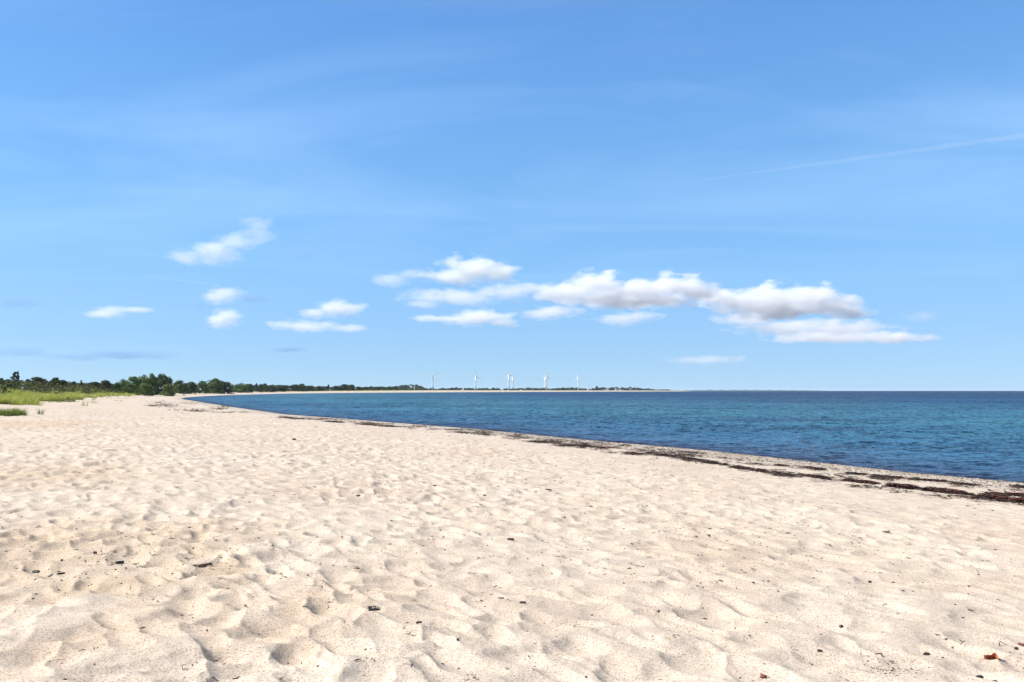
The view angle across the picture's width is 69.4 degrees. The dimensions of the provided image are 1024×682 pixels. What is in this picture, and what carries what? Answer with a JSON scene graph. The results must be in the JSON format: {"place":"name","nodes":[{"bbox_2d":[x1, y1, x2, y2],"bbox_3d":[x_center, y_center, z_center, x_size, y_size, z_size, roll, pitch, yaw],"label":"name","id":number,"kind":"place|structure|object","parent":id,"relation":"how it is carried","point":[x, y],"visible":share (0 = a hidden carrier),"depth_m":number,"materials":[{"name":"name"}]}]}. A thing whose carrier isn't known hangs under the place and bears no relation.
{"place":"outdoors","nodes":[
{"label":"outdoors","id":0,"kind":"place"},
{"bbox_2d":[15,396,134,405],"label":"stray grass","id":1,"kind":"structure","parent":0,"point":[40,402],"depth_m":98.62,"materials":[{"name":"green plant"}]},
{"bbox_2d":[0,388,1023,681],"bbox_3d":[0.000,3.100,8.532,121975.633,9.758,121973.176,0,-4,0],"label":"beach","id":2,"kind":"structure","parent":0,"point":[90,464],"depth_m":7.48,"materials":[{"name":"beige sand"}]},
{"bbox_2d":[2,409,27,415],"bbox_3d":[-31.226,4.498,46.356,1.442,0.494,1.706,-2,-4,27],"label":"grass tussock","id":3,"kind":"object","parent":2,"relation":"on","point":[16,413],"depth_m":46.16,"materials":[{"name":"green plant"}]},
{"bbox_2d":[10,372,19,381],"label":"pine tree","id":4,"kind":"object","parent":2,"relation":"on","point":[13,378],"visible":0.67,"depth_m":214.56,"materials":[{"name":"green plant"}]},
{"bbox_2d":[0,407,45,415],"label":"grass tussock","id":5,"kind":"object","parent":2,"relation":"on","point":[11,410],"depth_m":46.95,"materials":[{"name":"green plant"}]},
{"bbox_2d":[27,377,43,382],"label":"tree","id":6,"kind":"object","parent":2,"relation":"on","point":[38,379],"visible":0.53,"depth_m":223.96,"materials":[{"name":"green plant"}]},
{"bbox_2d":[0,388,82,404],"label":"dune grass","id":7,"kind":"structure","parent":2,"relation":"on","point":[25,397],"depth_m":103.33,"materials":[{"name":"green plant"}]},
{"bbox_2d":[50,377,61,384],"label":"tree","id":8,"kind":"object","parent":2,"relation":"on","point":[56,380],"visible":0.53,"depth_m":234.13,"materials":[{"name":"green plant"}]},
{"bbox_2d":[50,398,75,401],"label":"grass tussock","id":9,"kind":"object","parent":2,"relation":"on","point":[66,400],"depth_m":109.35,"materials":[{"name":"plant"}]},
{"bbox_2d":[0,378,160,394],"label":"heath scrub","id":10,"kind":"object","parent":2,"relation":"on","point":[5,385],"visible":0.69,"depth_m":204.52,"materials":[{"name":"green plant"}]},
{"bbox_2d":[41,389,142,399],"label":"dune grass","id":11,"kind":"structure","parent":2,"relation":"on","point":[99,394],"depth_m":218.00,"materials":[{"name":"green plant"}]},
{"bbox_2d":[88,382,100,387],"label":"tree","id":12,"kind":"object","parent":2,"relation":"on","point":[95,383],"visible":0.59,"depth_m":273.49,"materials":[{"name":"green plant"}]},
{"bbox_2d":[99,380,111,390],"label":"tree","id":13,"kind":"object","parent":2,"relation":"on","point":[106,384],"visible":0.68,"depth_m":283.86,"materials":[{"name":"green plant"}]},
{"bbox_2d":[111,383,121,389],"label":"tree","id":14,"kind":"object","parent":2,"relation":"on","point":[115,385],"visible":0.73,"depth_m":288.88,"materials":[{"name":"green plant"}]},
{"bbox_2d":[116,379,129,390],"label":"tree","id":15,"kind":"object","parent":2,"relation":"on","point":[123,383],"visible":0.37,"depth_m":298.74,"materials":[{"name":"green plant"}]},
{"bbox_2d":[121,383,137,393],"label":"bush","id":16,"kind":"object","parent":2,"relation":"on","point":[129,388],"visible":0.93,"depth_m":283.63,"materials":[{"name":"green plant"}]},
{"bbox_2d":[128,376,142,391],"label":"tree","id":17,"kind":"object","parent":2,"relation":"on","point":[137,382],"visible":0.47,"depth_m":308.86,"materials":[{"name":"green plant"}]},
{"bbox_2d":[137,375,151,392],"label":"tree","id":18,"kind":"object","parent":2,"relation":"on","point":[144,379],"visible":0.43,"depth_m":319.15,"materials":[{"name":"green plant"}]},
{"bbox_2d":[136,383,155,395],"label":"bush","id":19,"kind":"object","parent":2,"relation":"on","point":[144,392],"visible":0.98,"depth_m":289.13,"materials":[{"name":"green plant"}]},
{"bbox_2d":[147,373,160,391],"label":"tree","id":20,"kind":"object","parent":2,"relation":"on","point":[153,378],"visible":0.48,"depth_m":323.57,"materials":[{"name":"green plant"}]},
{"bbox_2d":[154,373,168,394],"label":"tree","id":21,"kind":"object","parent":2,"relation":"on","point":[159,382],"visible":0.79,"depth_m":323.18,"materials":[{"name":"green plant"}]},
{"bbox_2d":[162,376,172,392],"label":"tree","id":22,"kind":"object","parent":2,"relation":"on","point":[170,379],"visible":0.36,"depth_m":329.57,"materials":[{"name":"green plant"}]},
{"bbox_2d":[160,384,176,395],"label":"bush","id":23,"kind":"object","parent":2,"relation":"on","point":[168,388],"visible":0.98,"depth_m":298.33,"materials":[{"name":"green plant"}]},
{"bbox_2d":[173,380,190,393],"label":"tree","id":24,"kind":"object","parent":2,"relation":"on","point":[178,385],"visible":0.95,"depth_m":397.91,"materials":[{"name":"green plant"}]},
{"bbox_2d":[126,398,246,412],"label":"seaweed litter","id":25,"kind":"object","parent":2,"relation":"on","point":[192,410],"visible":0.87,"depth_m":95.18,"materials":[{"name":"brown plant"}]},
{"bbox_2d":[186,381,197,393],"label":"tree","id":26,"kind":"object","parent":2,"relation":"on","point":[193,386],"visible":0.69,"depth_m":408.22,"materials":[{"name":"green plant"}]},
{"bbox_2d":[197,381,209,393],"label":"tree","id":27,"kind":"object","parent":2,"relation":"on","point":[202,385],"visible":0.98,"depth_m":448.27,"materials":[{"name":"green plant"}]},
{"bbox_2d":[198,563,211,566],"bbox_3d":[-2.806,2.048,6.765,0.115,0.024,0.035,-6,-1,-29],"label":"bark chip","id":28,"kind":"object","parent":2,"relation":"on","point":[205,564],"visible":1,"depth_m":6.75,"materials":[{"name":"wood"}]},
{"bbox_2d":[207,378,224,393],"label":"tree","id":29,"kind":"object","parent":2,"relation":"on","point":[214,386],"visible":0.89,"depth_m":467.90,"materials":[{"name":"green plant"}]},
{"bbox_2d":[219,381,233,393],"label":"tree","id":30,"kind":"object","parent":2,"relation":"on","point":[226,385],"visible":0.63,"depth_m":478.55,"materials":[{"name":"green plant"}]},
{"bbox_2d":[232,383,248,392],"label":"tree","id":31,"kind":"object","parent":2,"relation":"on","point":[242,388],"visible":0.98,"depth_m":556.70,"materials":[{"name":"green plant"}]},
{"bbox_2d":[245,384,253,392],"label":"tree","id":32,"kind":"object","parent":2,"relation":"on","point":[251,388],"visible":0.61,"depth_m":587.51,"materials":[{"name":"green plant"}]},
{"bbox_2d":[258,384,263,391],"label":"tree","id":33,"kind":"object","parent":2,"relation":"on","point":[261,386],"visible":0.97,"depth_m":627.90,"materials":[{"name":"green plant"}]},
{"bbox_2d":[263,383,270,391],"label":"tree","id":34,"kind":"object","parent":2,"relation":"on","point":[265,385],"visible":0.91,"depth_m":647.70,"materials":[{"name":"green plant"}]},
{"bbox_2d":[268,386,276,391],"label":"tree","id":35,"kind":"object","parent":2,"relation":"on","point":[272,388],"visible":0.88,"depth_m":658.41,"materials":[{"name":"green plant"}]},
{"bbox_2d":[276,386,286,391],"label":"tree","id":36,"kind":"object","parent":2,"relation":"on","point":[279,388],"visible":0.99,"depth_m":697.73,"materials":[{"name":"green plant"}]},
{"bbox_2d":[289,384,299,390],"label":"tree","id":37,"kind":"object","parent":2,"relation":"on","point":[295,386],"visible":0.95,"depth_m":756.71,"materials":[{"name":"green plant"}]},
{"bbox_2d":[297,384,307,390],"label":"tree","id":38,"kind":"object","parent":2,"relation":"on","point":[302,386],"visible":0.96,"depth_m":767.13,"materials":[{"name":"green plant"}]},
{"bbox_2d":[305,385,313,390],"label":"tree","id":39,"kind":"object","parent":2,"relation":"on","point":[309,387],"visible":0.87,"depth_m":797.28,"materials":[{"name":"green plant"}]},
{"bbox_2d":[312,386,323,390],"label":"tree","id":40,"kind":"object","parent":2,"relation":"on","point":[318,388],"visible":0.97,"depth_m":826.22,"materials":[{"name":"green plant"}]},
{"bbox_2d":[332,386,341,390],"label":"tree","id":41,"kind":"object","parent":2,"relation":"on","point":[338,388],"visible":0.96,"depth_m":896.89,"materials":[{"name":"green plant"}]},
{"bbox_2d":[286,390,392,391],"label":"dune grass","id":42,"kind":"structure","parent":2,"relation":"on","point":[351,390],"depth_m":921.45,"materials":[{"name":"green plant"}]},
{"bbox_2d":[340,384,348,390],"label":"tree","id":43,"kind":"object","parent":2,"relation":"on","point":[344,386],"visible":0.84,"depth_m":925.70,"materials":[{"name":"green plant"}]},
{"bbox_2d":[348,384,354,390],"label":"tree","id":44,"kind":"object","parent":2,"relation":"on","point":[351,387],"visible":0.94,"depth_m":940.47,"materials":[{"name":"green plant"}]},
{"bbox_2d":[322,389,403,390],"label":"dune scrub","id":45,"kind":"object","parent":2,"relation":"on","point":[366,390],"visible":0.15,"depth_m":1044.48,"materials":[{"name":"green plant"}]},
{"bbox_2d":[367,606,379,610],"bbox_3d":[-0.985,1.899,5.252,0.103,0.034,0.037,1,-4,-11],"label":"weed frond","id":46,"kind":"object","parent":2,"relation":"on","point":[370,608],"visible":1,"depth_m":5.25,"materials":[{"name":"plant"}]},
{"bbox_2d":[396,384,426,389],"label":"wooded hill","id":47,"kind":"structure","parent":2,"relation":"on","point":[406,386],"depth_m":2092.21,"materials":[{"name":"green plant"}]},
{"bbox_2d":[505,370,513,389],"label":"wind turbine","id":48,"kind":"object","parent":2,"relation":"on","point":[508,375],"visible":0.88,"depth_m":1945.52,"materials":[{"name":"white paint"}]},
{"bbox_2d":[0,411,1023,681],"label":"beach litter","id":49,"kind":"object","parent":2,"relation":"on","point":[542,552],"visible":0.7,"depth_m":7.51,"materials":[{"name":"brown plant"}]},
{"bbox_2d":[369,387,670,390],"bbox_3d":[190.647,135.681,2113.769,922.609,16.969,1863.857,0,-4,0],"label":"wood","id":50,"kind":"object","parent":2,"relation":"on","point":[562,388],"visible":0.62,"depth_m":2281.88,"materials":[{"name":"green plant"}]},
{"bbox_2d":[561,443,606,448],"bbox_3d":[2.941,4.213,29.788,0.830,0.135,2.419,3,-5,-37],"label":"seaweed heap","id":51,"kind":"object","parent":2,"relation":"on","point":[594,446],"visible":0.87,"depth_m":29.67,"materials":[{"name":"brown plant"}]},
{"bbox_2d":[275,415,1023,505],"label":"seaweed wrack","id":52,"kind":"object","parent":2,"relation":"on","point":[552,442],"visible":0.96,"depth_m":26.13,"materials":[{"name":"brown plant"}]},
{"bbox_2d":[638,451,697,458],"bbox_3d":[5.394,3.924,25.339,0.791,0.101,3.065,1,-4,-19],"label":"seaweed heap","id":53,"kind":"object","parent":2,"relation":"on","point":[670,455],"visible":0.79,"depth_m":25.19,"materials":[{"name":"brown plant"}]},
{"bbox_2d":[703,461,731,465],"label":"seaweed heap","id":54,"kind":"object","parent":2,"relation":"on","point":[718,462],"visible":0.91,"depth_m":22.63,"materials":[{"name":"brown plant"}]},
{"bbox_2d":[443,429,1023,491],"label":"shingle","id":55,"kind":"object","parent":2,"relation":"on","point":[858,468],"visible":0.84,"depth_m":23.50,"materials":[{"name":"beige gravel"}]},
{"bbox_2d":[729,465,772,471],"bbox_3d":[6.696,3.603,20.993,0.825,0.120,1.990,1,-4,-19],"label":"seaweed heap","id":56,"kind":"object","parent":2,"relation":"on","point":[750,468],"visible":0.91,"depth_m":20.97,"materials":[{"name":"plant"}]},
{"bbox_2d":[771,463,789,466],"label":"seaweed heap","id":57,"kind":"object","parent":2,"relation":"on","point":[778,464],"visible":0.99,"depth_m":22.67,"materials":[{"name":"brown plant"}]},
{"bbox_2d":[801,465,826,470],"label":"seaweed heap","id":58,"kind":"object","parent":2,"relation":"on","point":[815,468],"visible":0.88,"depth_m":21.80,"materials":[{"name":"plant"}]},
{"bbox_2d":[797,472,842,480],"bbox_3d":[7.828,3.471,19.013,0.914,0.103,1.690,0,-4,0],"label":"seaweed heap","id":59,"kind":"object","parent":2,"relation":"on","point":[818,476],"visible":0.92,"depth_m":18.85,"materials":[{"name":"plant"}]},
{"bbox_2d":[839,478,882,483],"bbox_3d":[8.454,3.410,18.006,0.729,0.091,1.196,2,-4,-26],"label":"seaweed heap","id":60,"kind":"object","parent":2,"relation":"on","point":[859,481],"visible":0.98,"depth_m":17.90,"materials":[{"name":"brown plant"}]},
{"bbox_2d":[844,471,890,475],"bbox_3d":[9.750,3.655,20.269,0.717,0.073,1.570,3,-5,-39],"label":"seaweed heap","id":61,"kind":"object","parent":2,"relation":"on","point":[857,473],"visible":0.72,"depth_m":20.30,"materials":[{"name":"brown plant"}]},
{"bbox_2d":[843,658,937,678],"bbox_3d":[2.311,2.017,4.554,0.651,0.044,0.364,0,-4,-6],"label":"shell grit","id":62,"kind":"object","parent":2,"relation":"on","point":[894,669],"visible":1,"depth_m":4.53,"materials":[{"name":"beige"}]},
{"bbox_2d":[885,475,921,478],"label":"seaweed heap","id":63,"kind":"object","parent":2,"relation":"on","point":[900,477],"visible":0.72,"depth_m":19.43,"materials":[{"name":"brown plant"}]},
{"bbox_2d":[882,482,967,494],"bbox_3d":[9.202,3.284,16.526,0.906,0.131,1.973,3,-5,-42],"label":"seaweed heap","id":64,"kind":"object","parent":2,"relation":"on","point":[927,488],"visible":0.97,"depth_m":16.39,"materials":[{"name":"brown plant"}]},
{"bbox_2d":[906,478,948,481],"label":"seaweed heap","id":65,"kind":"object","parent":2,"relation":"on","point":[934,480],"visible":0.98,"depth_m":19.00,"materials":[{"name":"plant"}]},
{"bbox_2d":[948,482,983,485],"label":"seaweed heap","id":66,"kind":"object","parent":2,"relation":"on","point":[971,484],"visible":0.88,"depth_m":18.11,"materials":[{"name":"brown plant"}]},
{"bbox_2d":[950,492,986,496],"bbox_3d":[9.720,3.261,15.667,0.686,0.074,1.291,1,-4,-13],"label":"seaweed heap","id":67,"kind":"object","parent":2,"relation":"on","point":[965,494],"visible":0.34,"depth_m":15.83,"materials":[{"name":"brown plant"}]},
{"bbox_2d":[984,652,1007,663],"bbox_3d":[3.142,2.071,4.802,0.143,0.098,0.065,-4,-5,43],"label":"dead leaf","id":68,"kind":"object","parent":2,"relation":"on","point":[994,655],"visible":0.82,"depth_m":4.83,"materials":[{"name":"brown plant"}]},
{"bbox_2d":[974,493,1023,503],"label":"seaweed heap","id":69,"kind":"object","parent":2,"relation":"on","point":[1000,496],"visible":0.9,"depth_m":15.07,"materials":[{"name":"brown plant"}]},
{"bbox_2d":[977,491,1023,496],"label":"seaweed heap","id":70,"kind":"object","parent":2,"relation":"on","point":[1018,494],"visible":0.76,"depth_m":15.90,"materials":[{"name":"brown plant"}]},
{"bbox_2d":[1009,484,1023,487],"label":"seaweed heap","id":71,"kind":"object","parent":2,"relation":"on","point":[1017,486],"visible":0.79,"depth_m":17.87,"materials":[{"name":"brown plant"}]},
{"bbox_2d":[0,0,1023,390],"label":"sky","id":72,"kind":"structure","parent":0,"point":[822,195],"materials":[{"name":"blue"}]},
{"bbox_2d":[182,391,1023,482],"bbox_3d":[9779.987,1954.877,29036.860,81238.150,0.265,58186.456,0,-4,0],"label":"sea","id":73,"kind":"structure","parent":0,"point":[974,434],"depth_m":62.80,"materials":[{"name":"liquid"}]},
{"bbox_2d":[674,390,819,390],"bbox_3d":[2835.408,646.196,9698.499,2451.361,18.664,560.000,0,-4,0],"label":"hills","id":74,"kind":"structure","parent":0,"point":[746,390],"depth_m":9460.32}
]}

